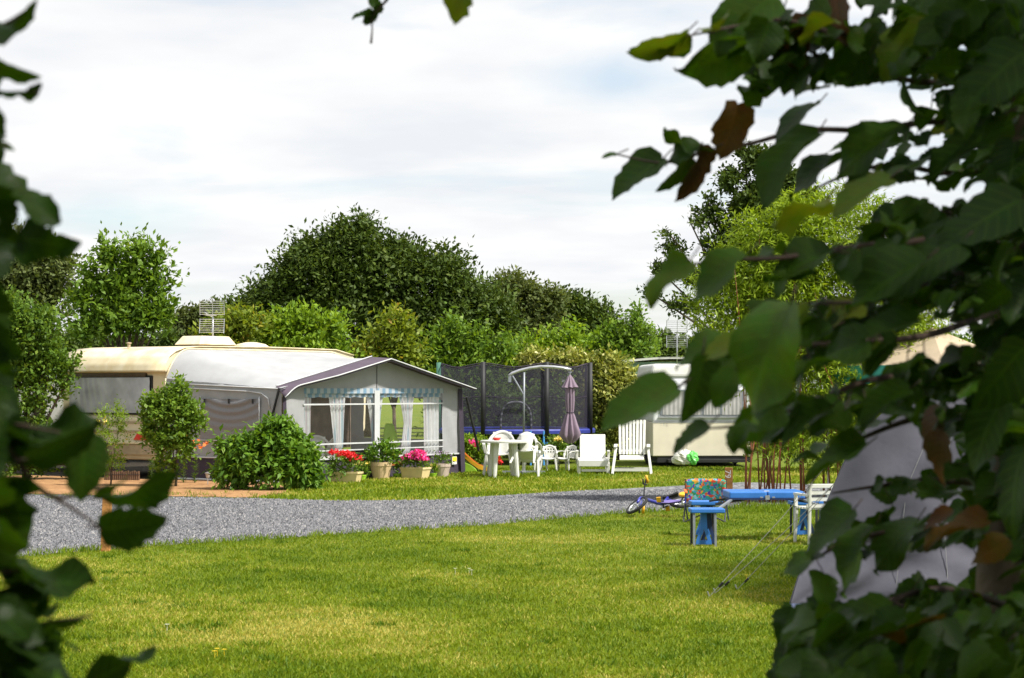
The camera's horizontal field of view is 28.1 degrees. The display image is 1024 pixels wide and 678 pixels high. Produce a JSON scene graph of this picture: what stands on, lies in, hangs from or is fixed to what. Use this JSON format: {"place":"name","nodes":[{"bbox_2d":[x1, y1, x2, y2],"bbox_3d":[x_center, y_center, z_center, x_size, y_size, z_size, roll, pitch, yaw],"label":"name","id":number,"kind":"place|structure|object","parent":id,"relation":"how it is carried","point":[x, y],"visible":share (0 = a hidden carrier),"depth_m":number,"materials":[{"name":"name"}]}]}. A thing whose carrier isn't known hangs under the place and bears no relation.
{"place":"outdoors","nodes":[
{"label":"outdoors","id":0,"kind":"place"},
{"bbox_2d":[5,460,162,478],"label":"bare earth","id":1,"kind":"structure","parent":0,"point":[141,467],"depth_m":44.58,"materials":[{"name":"brown soil"}]},
{"bbox_2d":[18,377,62,470],"bbox_3d":[-9.966,1.831,44.417,1.845,2.015,2.000,-1,-2,20],"label":"white trailer","id":2,"kind":"object","parent":1,"relation":"on","point":[55,413],"visible":0.01,"depth_m":43.37,"materials":[{"name":"paint"}]},
{"bbox_2d":[55,221,189,460],"bbox_3d":[-9.533,0.066,49.952,3.336,5.941,1.921,0,-1,0],"label":"sapling tree","id":3,"kind":"object","parent":1,"relation":"on","point":[124,308],"visible":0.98,"depth_m":49.80,"materials":[{"name":"green plant"}]},
{"bbox_2d":[63,336,365,460],"bbox_3d":[-6.225,1.404,43.416,3.052,2.840,6.345,-1,-2,35],"label":"caravan","id":4,"kind":"object","parent":1,"relation":"on","point":[129,373],"visible":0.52,"depth_m":41.02,"materials":[{"name":"beige metal"}]},
{"bbox_2d":[69,375,152,414],"bbox_3d":[-8.045,1.123,40.975,2.340,0.780,0.080,-1,-2,35],"label":"window","id":5,"kind":"structure","parent":4,"relation":"in","point":[94,391],"depth_m":40.93,"materials":[{"name":"grey glass"}]},
{"bbox_2d":[199,300,224,335],"bbox_3d":[-6.175,-0.316,41.854,0.520,0.980,0.770,0,-1,0],"label":"television antenna","id":6,"kind":"object","parent":4,"relation":"on","point":[212,319],"visible":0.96,"depth_m":42.13,"materials":[{"name":"metal"}]},
{"bbox_2d":[187,295,281,345],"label":"hedge shrub","id":7,"kind":"object","parent":1,"relation":"on","point":[240,326],"visible":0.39,"depth_m":50.85,"materials":[{"name":"green plant"}]},
{"bbox_2d":[16,475,285,496],"bbox_3d":[-8.810,2.674,37.687,10.118,0.001,9.084,0,-1,0],"label":"soil bed","id":8,"kind":"object","parent":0,"point":[54,484],"visible":0.27,"depth_m":36.10,"materials":[{"name":"brown soil"}]},
{"bbox_2d":[3,284,117,478],"bbox_3d":[-9.576,0.834,40.016,3.776,3.951,1.773,0,-1,0],"label":"hedge bush","id":9,"kind":"object","parent":8,"relation":"on","point":[47,357],"visible":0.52,"depth_m":39.78,"materials":[{"name":"green plant"}]},
{"bbox_2d":[93,394,136,484],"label":"flowering shrub","id":10,"kind":"object","parent":8,"relation":"on","point":[119,429],"visible":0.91,"depth_m":37.22,"materials":[{"name":"green plant"}]},
{"bbox_2d":[104,471,139,479],"bbox_3d":[-7.511,2.646,39.445,0.720,0.220,0.046,0,-1,8],"label":"log edging","id":11,"kind":"object","parent":8,"relation":"on","point":[132,475],"visible":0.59,"depth_m":39.43,"materials":[{"name":"brown wood"}]},
{"bbox_2d":[148,459,154,475],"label":"lily plant","id":12,"kind":"object","parent":8,"relation":"on","point":[151,463],"visible":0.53,"depth_m":38.35,"materials":[{"name":"green plant"}]},
{"bbox_2d":[134,369,211,485],"bbox_3d":[-6.129,1.629,37.021,1.394,2.180,1.185,0,-1,0],"label":"tree","id":13,"kind":"object","parent":8,"relation":"on","point":[183,416],"visible":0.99,"depth_m":36.82,"materials":[{"name":"green plant"}]},
{"bbox_2d":[179,447,194,482],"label":"lily plant","id":14,"kind":"object","parent":8,"relation":"on","point":[183,470],"visible":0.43,"depth_m":38.35,"materials":[{"name":"green plant"}]},
{"bbox_2d":[190,439,208,482],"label":"lily plant","id":15,"kind":"object","parent":8,"relation":"on","point":[195,466],"visible":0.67,"depth_m":38.35,"materials":[{"name":"green plant"}]},
{"bbox_2d":[205,472,210,483],"bbox_3d":[-5.594,2.571,37.655,0.110,0.260,0.110,0,-1,0],"label":"garden light","id":16,"kind":"object","parent":8,"relation":"on","point":[207,475],"visible":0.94,"depth_m":37.62,"materials":[{"name":"metal"}]},
{"bbox_2d":[201,409,332,490],"bbox_3d":[-4.316,1.985,35.941,2.353,1.529,1.742,0,-1,0],"label":"garden bush","id":17,"kind":"object","parent":8,"relation":"on","point":[278,450],"visible":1,"depth_m":35.67,"materials":[{"name":"green plant"}]},
{"bbox_2d":[0,397,843,677],"bbox_3d":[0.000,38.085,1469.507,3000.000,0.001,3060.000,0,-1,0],"label":"lawn","id":18,"kind":"structure","parent":0,"point":[417,417],"depth_m":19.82,"materials":[{"name":"green plant"}]},
{"bbox_2d":[0,219,91,355],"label":"olive tree","id":19,"kind":"object","parent":18,"relation":"on","point":[45,280],"visible":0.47,"depth_m":59.54,"materials":[{"name":"green plant"}]},
{"bbox_2d":[0,0,180,677],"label":"hedgerow shrub","id":20,"kind":"object","parent":18,"relation":"on","point":[77,446],"visible":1,"depth_m":2.50,"materials":[{"name":"green plant"}]},
{"bbox_2d":[100,500,111,551],"bbox_3d":[-4.388,1.966,22.157,0.113,0.666,0.085,0,-1,0],"label":"wooden stake","id":21,"kind":"object","parent":18,"relation":"on","point":[106,506],"visible":0.31,"depth_m":22.12,"materials":[{"name":"brown wood"}]},
{"bbox_2d":[40,323,183,376],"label":"thicket","id":22,"kind":"object","parent":18,"relation":"on","point":[168,340],"visible":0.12,"depth_m":91.35,"materials":[{"name":"green plant"}]},
{"bbox_2d":[156,294,230,338],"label":"tree","id":23,"kind":"object","parent":18,"relation":"on","point":[187,317],"visible":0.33,"depth_m":94.68,"materials":[{"name":"green plant"}]},
{"bbox_2d":[246,295,365,357],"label":"hedge shrub","id":24,"kind":"object","parent":18,"relation":"on","point":[299,327],"visible":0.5,"depth_m":51.72,"materials":[{"name":"green plant"}]},
{"bbox_2d":[165,348,479,481],"bbox_3d":[-3.623,1.484,41.551,3.399,2.568,6.322,-1,-2,35],"label":"caravan awning","id":25,"kind":"object","parent":18,"relation":"on","point":[232,385],"visible":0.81,"depth_m":40.05,"materials":[{"name":"fabric"}]},
{"bbox_2d":[310,435,334,457],"bbox_3d":[-3.804,2.328,40.581,0.625,0.840,0.591,1,-2,-20],"label":"garden chair","id":26,"kind":"object","parent":25,"relation":"on","point":[318,438],"visible":0.22,"depth_m":40.82,"materials":[{"name":"white plastic"}]},
{"bbox_2d":[324,438,334,455],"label":"garden chair","id":27,"kind":"object","parent":25,"relation":"on","point":[332,447],"visible":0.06,"depth_m":41.32,"materials":[{"name":"white plastic"}]},
{"bbox_2d":[383,423,399,454],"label":"toddler chair","id":28,"kind":"object","parent":25,"relation":"on","point":[389,430],"visible":0.42,"depth_m":42.43,"materials":[{"name":"plastic"}]},
{"bbox_2d":[325,448,367,482],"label":"potted plant","id":29,"kind":"object","parent":18,"relation":"on","point":[347,474],"visible":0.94,"depth_m":38.62,"materials":[{"name":"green plant"}]},
{"bbox_2d":[350,461,370,479],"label":"potted plant","id":30,"kind":"object","parent":18,"relation":"on","point":[363,468],"visible":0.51,"depth_m":39.39,"materials":[{"name":"green plant"}]},
{"bbox_2d":[204,202,531,436],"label":"broad tree","id":31,"kind":"object","parent":18,"relation":"on","point":[356,267],"visible":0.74,"depth_m":75.21,"materials":[{"name":"green plant"}]},
{"bbox_2d":[356,437,407,478],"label":"potted plant","id":32,"kind":"object","parent":18,"relation":"on","point":[380,468],"visible":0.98,"depth_m":40.11,"materials":[{"name":"green plant"}]},
{"bbox_2d":[350,300,433,429],"bbox_3d":[-3.244,1.033,52.987,2.449,4.158,1.707,0,-1,0],"label":"hedge shrub","id":33,"kind":"object","parent":18,"relation":"on","point":[393,336],"visible":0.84,"depth_m":52.78,"materials":[{"name":"green plant"}]},
{"bbox_2d":[391,458,405,477],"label":"potted plant","id":34,"kind":"object","parent":18,"relation":"on","point":[396,467],"visible":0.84,"depth_m":40.55,"materials":[{"name":"green plant"}]},
{"bbox_2d":[17,489,799,556],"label":"edge grass","id":35,"kind":"structure","parent":18,"relation":"on","point":[766,507],"depth_m":25.74,"materials":[{"name":"green plant"}]},
{"bbox_2d":[352,0,472,43],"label":"overhanging tree","id":36,"kind":"object","parent":18,"relation":"on","point":[458,11],"visible":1,"depth_m":3.43,"materials":[{"name":"green plant"}]},
{"bbox_2d":[400,449,430,478],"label":"potted plant","id":37,"kind":"object","parent":18,"relation":"on","point":[416,458],"visible":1,"depth_m":40.31,"materials":[{"name":"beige plant"}]},
{"bbox_2d":[426,461,439,476],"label":"potted plant","id":38,"kind":"object","parent":18,"relation":"on","point":[431,465],"visible":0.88,"depth_m":40.75,"materials":[{"name":"green plant"}]},
{"bbox_2d":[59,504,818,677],"bbox_3d":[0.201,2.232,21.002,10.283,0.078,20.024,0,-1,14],"label":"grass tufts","id":39,"kind":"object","parent":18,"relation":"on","point":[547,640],"visible":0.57,"depth_m":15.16,"materials":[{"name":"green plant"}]},
{"bbox_2d":[430,450,454,476],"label":"potted plant","id":40,"kind":"object","parent":18,"relation":"on","point":[444,468],"visible":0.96,"depth_m":40.91,"materials":[{"name":"green plant"}]},
{"bbox_2d":[413,301,529,436],"bbox_3d":[-1.194,1.070,54.956,4.087,4.186,2.768,1,-2,-20],"label":"hedge shrub","id":41,"kind":"object","parent":18,"relation":"on","point":[465,350],"visible":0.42,"depth_m":54.74,"materials":[{"name":"green plant"}]},
{"bbox_2d":[465,453,486,471],"bbox_3d":[-0.776,2.587,43.449,0.748,0.475,0.264,0,-1,6],"label":"toddler slide","id":42,"kind":"object","parent":18,"relation":"on","point":[473,466],"visible":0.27,"depth_m":43.33,"materials":[{"name":"plastic"}]},
{"bbox_2d":[464,432,502,464],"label":"rose bush","id":43,"kind":"object","parent":18,"relation":"on","point":[471,451],"visible":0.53,"depth_m":44.15,"materials":[{"name":"green plant"}]},
{"bbox_2d":[460,374,516,447],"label":"shrub","id":44,"kind":"object","parent":18,"relation":"on","point":[475,404],"visible":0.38,"depth_m":52.60,"materials":[{"name":"green plant"}]},
{"bbox_2d":[482,430,514,475],"bbox_3d":[-0.242,2.330,41.832,0.688,0.924,0.650,0,-1,8],"label":"garden chair","id":45,"kind":"object","parent":18,"relation":"on","point":[504,435],"visible":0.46,"depth_m":42.04,"materials":[{"name":"white plastic"}]},
{"bbox_2d":[480,440,526,476],"bbox_3d":[-0.165,2.396,40.953,0.940,0.742,0.940,0,-1,-12],"label":"garden table","id":46,"kind":"object","parent":18,"relation":"on","point":[494,452],"visible":0.94,"depth_m":40.76,"materials":[{"name":"white plastic"}]},
{"bbox_2d":[436,362,594,464],"bbox_3d":[0.052,1.758,48.867,3.880,2.380,4.090,0,-1,0],"label":"trampoline","id":47,"kind":"object","parent":18,"relation":"on","point":[543,429],"visible":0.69,"depth_m":47.94,"materials":[{"name":"fabric"}]},
{"bbox_2d":[509,432,542,475],"bbox_3d":[0.296,2.315,41.010,0.562,0.756,0.532,0,-37,14],"label":"garden chair","id":48,"kind":"object","parent":18,"relation":"on","point":[526,454],"visible":0.91,"depth_m":40.97,"materials":[{"name":"white plastic"}]},
{"bbox_2d":[476,264,577,386],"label":"round tree","id":49,"kind":"object","parent":18,"relation":"on","point":[541,303],"visible":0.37,"depth_m":81.46,"materials":[{"name":"green plant"}]},
{"bbox_2d":[486,378,582,456],"bbox_3d":[0.530,2.060,52.948,2.885,2.117,2.041,0,-1,0],"label":"shrub","id":50,"kind":"object","parent":18,"relation":"on","point":[512,414],"visible":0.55,"depth_m":52.59,"materials":[{"name":"green plant"}]},
{"bbox_2d":[525,445,547,469],"bbox_3d":[0.503,2.565,44.163,0.419,0.562,0.396,1,-2,-40],"label":"child chair","id":51,"kind":"object","parent":18,"relation":"on","point":[538,455],"visible":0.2,"depth_m":44.14,"materials":[{"name":"white plastic"}]},
{"bbox_2d":[502,365,580,472],"bbox_3d":[0.622,1.673,42.772,1.656,2.260,0.900,0,-1,0],"label":"cantilever parasol","id":52,"kind":"object","parent":18,"relation":"on","point":[569,432],"visible":0.99,"depth_m":42.72,"materials":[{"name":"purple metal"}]},
{"bbox_2d":[494,314,601,426],"bbox_3d":[0.783,1.249,55.889,3.440,3.874,2.499,0,-1,0],"label":"hedge shrub","id":53,"kind":"object","parent":18,"relation":"on","point":[574,337],"visible":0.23,"depth_m":55.74,"materials":[{"name":"green plant"}]},
{"bbox_2d":[539,445,558,470],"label":"child chair","id":54,"kind":"object","parent":18,"relation":"on","point":[551,455],"visible":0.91,"depth_m":44.24,"materials":[{"name":"white plastic"}]},
{"bbox_2d":[539,433,578,466],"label":"hydrangea","id":55,"kind":"object","parent":18,"relation":"on","point":[558,443],"visible":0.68,"depth_m":44.88,"materials":[{"name":"green plant"}]},
{"bbox_2d":[555,445,576,470],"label":"child chair","id":56,"kind":"object","parent":18,"relation":"on","point":[571,454],"visible":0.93,"depth_m":44.13,"materials":[{"name":"white plastic"}]},
{"bbox_2d":[512,342,638,459],"bbox_3d":[1.806,1.562,50.956,3.610,3.006,1.875,0,-1,0],"label":"variegated shrub","id":57,"kind":"object","parent":18,"relation":"on","point":[613,376],"visible":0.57,"depth_m":50.76,"materials":[{"name":"green plant"}]},
{"bbox_2d":[556,380,628,456],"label":"shrub","id":58,"kind":"object","parent":18,"relation":"on","point":[577,443],"visible":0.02,"depth_m":53.26,"materials":[{"name":"green plant"}]},
{"bbox_2d":[576,434,609,473],"bbox_3d":[1.712,2.427,43.306,0.730,0.788,1.636,0,-1,1],"label":"garden chair","id":59,"kind":"object","parent":18,"relation":"on","point":[592,450],"visible":0.94,"depth_m":43.86,"materials":[{"name":"white plastic"}]},
{"bbox_2d":[554,284,632,383],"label":"round tree","id":60,"kind":"object","parent":18,"relation":"on","point":[591,310],"visible":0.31,"depth_m":83.56,"materials":[{"name":"green plant"}]},
{"bbox_2d":[572,298,668,375],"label":"hedge shrub","id":61,"kind":"object","parent":18,"relation":"on","point":[635,343],"visible":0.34,"depth_m":59.29,"materials":[{"name":"green plant"}]},
{"bbox_2d":[611,420,651,474],"bbox_3d":[2.493,2.257,42.552,0.856,1.141,0.985,0,-1,4],"label":"recliner chair","id":62,"kind":"object","parent":18,"relation":"on","point":[640,456],"visible":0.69,"depth_m":42.77,"materials":[{"name":"white plastic"}]},
{"bbox_2d":[623,357,682,449],"bbox_3d":[4.620,1.894,60.002,2.943,2.679,4.300,0,-1,0],"label":"mobile home","id":63,"kind":"object","parent":18,"relation":"on","point":[656,359],"visible":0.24,"depth_m":58.00,"materials":[{"name":"white plastic"}]},
{"bbox_2d":[666,320,687,363],"bbox_3d":[4.656,0.124,57.493,0.598,1.329,0.885,0,-1,0],"label":"television antenna","id":64,"kind":"object","parent":63,"relation":"attached to","point":[677,332],"visible":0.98,"depth_m":57.83,"materials":[{"name":"metal"}]},
{"bbox_2d":[579,323,729,373],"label":"thicket","id":65,"kind":"object","parent":18,"relation":"on","point":[671,349],"visible":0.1,"depth_m":91.23,"materials":[{"name":"green plant"}]},
{"bbox_2d":[626,475,689,513],"bbox_3d":[2.040,2.230,28.243,0.952,0.565,0.591,-4,16,3],"label":"child bicycle","id":66,"kind":"object","parent":18,"relation":"on","point":[673,499],"visible":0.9,"depth_m":28.15,"materials":[{"name":"metal"}]},
{"bbox_2d":[671,449,698,464],"bbox_3d":[3.886,2.637,45.852,0.619,0.364,0.362,0,-1,12],"label":"plastic bag","id":67,"kind":"object","parent":18,"relation":"on","point":[684,457],"visible":0.97,"depth_m":45.72,"materials":[{"name":"white plastic"}]},
{"bbox_2d":[637,364,749,466],"bbox_3d":[4.226,1.766,47.928,2.290,2.342,3.520,0,-1,-3],"label":"caravan","id":68,"kind":"object","parent":18,"relation":"on","point":[664,428],"visible":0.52,"depth_m":46.45,"materials":[{"name":"white plastic"}]},
{"bbox_2d":[660,390,743,415],"bbox_3d":[4.320,1.444,46.465,1.940,0.589,0.063,0,-1,-3],"label":"window","id":69,"kind":"structure","parent":68,"relation":"in","point":[673,409],"depth_m":46.45,"materials":[{"name":"white"}]},
{"bbox_2d":[683,479,728,521],"bbox_3d":[2.588,2.137,27.112,0.646,0.564,0.414,0,-1,6],"label":"camp chair","id":70,"kind":"object","parent":18,"relation":"on","point":[703,489],"visible":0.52,"depth_m":27.25,"materials":[{"name":"fabric"}]},
{"bbox_2d":[635,138,831,445],"bbox_3d":[6.989,-1.477,64.066,6.314,9.724,2.178,0,-1,0],"label":"ash tree","id":71,"kind":"object","parent":18,"relation":"on","point":[730,177],"visible":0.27,"depth_m":63.92,"materials":[{"name":"green plant"}]},
{"bbox_2d":[688,489,823,545],"bbox_3d":[2.945,2.050,23.807,1.945,0.579,1.850,0,-1,-1],"label":"picnic table","id":72,"kind":"object","parent":18,"relation":"on","point":[708,510],"visible":0.74,"depth_m":23.64,"materials":[{"name":"blue plastic"}]},
{"bbox_2d":[707,487,807,595],"bbox_3d":[2.246,1.505,17.128,1.246,1.462,0.021,0,-1,14],"label":"guy line","id":73,"kind":"object","parent":18,"relation":"attached to","point":[720,584],"visible":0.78,"depth_m":17.18,"materials":[{"name":"fabric"}]},
{"bbox_2d":[743,441,797,469],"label":"shrub","id":74,"kind":"object","parent":18,"relation":"on","point":[755,446],"visible":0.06,"depth_m":44.34,"materials":[{"name":"green plant"}]},
{"bbox_2d":[600,0,1023,677],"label":"hedgerow tree","id":75,"kind":"object","parent":18,"relation":"on","point":[910,262],"visible":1,"depth_m":3.89,"materials":[{"name":"green plant"}]},
{"bbox_2d":[793,484,832,544],"bbox_3d":[3.485,1.981,23.280,0.445,0.692,0.514,0,-1,-12],"label":"slatted chair","id":76,"kind":"object","parent":18,"relation":"on","point":[809,494],"visible":0.41,"depth_m":23.07,"materials":[{"name":"white plastic"}]},
{"bbox_2d":[677,172,968,503],"bbox_3d":[4.908,-0.040,31.680,4.815,5.154,2.343,0,-1,0],"label":"tree","id":77,"kind":"object","parent":18,"relation":"on","point":[813,288],"visible":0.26,"depth_m":31.47,"materials":[{"name":"green plant"}]},
{"bbox_2d":[743,329,973,462],"bbox_3d":[8.079,1.247,44.138,6.302,3.300,3.232,0,-1,0],"label":"shrub","id":78,"kind":"object","parent":18,"relation":"on","point":[969,339],"depth_m":43.80,"materials":[{"name":"green plant"}]},
{"bbox_2d":[790,397,976,606],"bbox_3d":[3.723,1.238,17.582,3.200,1.895,2.380,0,-1,-4],"label":"tent","id":79,"kind":"object","parent":18,"relation":"on","point":[898,451],"visible":0.27,"depth_m":16.64,"materials":[{"name":"fabric"}]},
{"bbox_2d":[713,482,835,592],"bbox_3d":[2.276,1.641,17.225,1.299,1.194,0.033,-1,-2,33],"label":"guy line","id":80,"kind":"object","parent":79,"relation":"attached to","point":[726,583],"visible":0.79,"depth_m":17.30,"materials":[{"name":"fabric"}]},
{"bbox_2d":[735,490,828,588],"bbox_3d":[2.388,1.640,17.403,0.041,1.206,1.292,1,-2,-42],"label":"guy line","id":81,"kind":"object","parent":79,"relation":"attached to","point":[746,580],"visible":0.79,"depth_m":17.51,"materials":[{"name":"fabric"}]},
{"bbox_2d":[18,482,831,555],"bbox_3d":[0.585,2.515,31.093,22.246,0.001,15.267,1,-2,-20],"label":"gravel road","id":82,"kind":"structure","parent":0,"point":[740,485],"depth_m":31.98,"materials":[{"name":"grey gravel"}]},
{"bbox_2d":[725,467,732,502],"bbox_3d":[3.346,2.259,31.620,0.115,0.547,0.066,0,-1,18],"label":"numbered post","id":83,"kind":"object","parent":82,"relation":"on","point":[729,474],"visible":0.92,"depth_m":31.60,"materials":[{"name":"brown wood"}]},
{"bbox_2d":[825,327,974,489],"bbox_3d":[6.480,1.172,31.581,2.309,2.718,2.309,1,-2,-40],"label":"gazebo","id":84,"kind":"object","parent":82,"relation":"on","point":[935,348],"visible":0.23,"depth_m":31.14,"materials":[{"name":"beige fabric"}]},
{"bbox_2d":[0,0,993,388],"label":"sky","id":85,"kind":"structure","parent":0,"point":[221,127],"materials":[{"name":"white"}]},
{"bbox_2d":[249,465,839,500],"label":"lawn grass","id":86,"kind":"structure","parent":0,"point":[437,487],"depth_m":38.06,"materials":[{"name":"green plant"}]}
]}

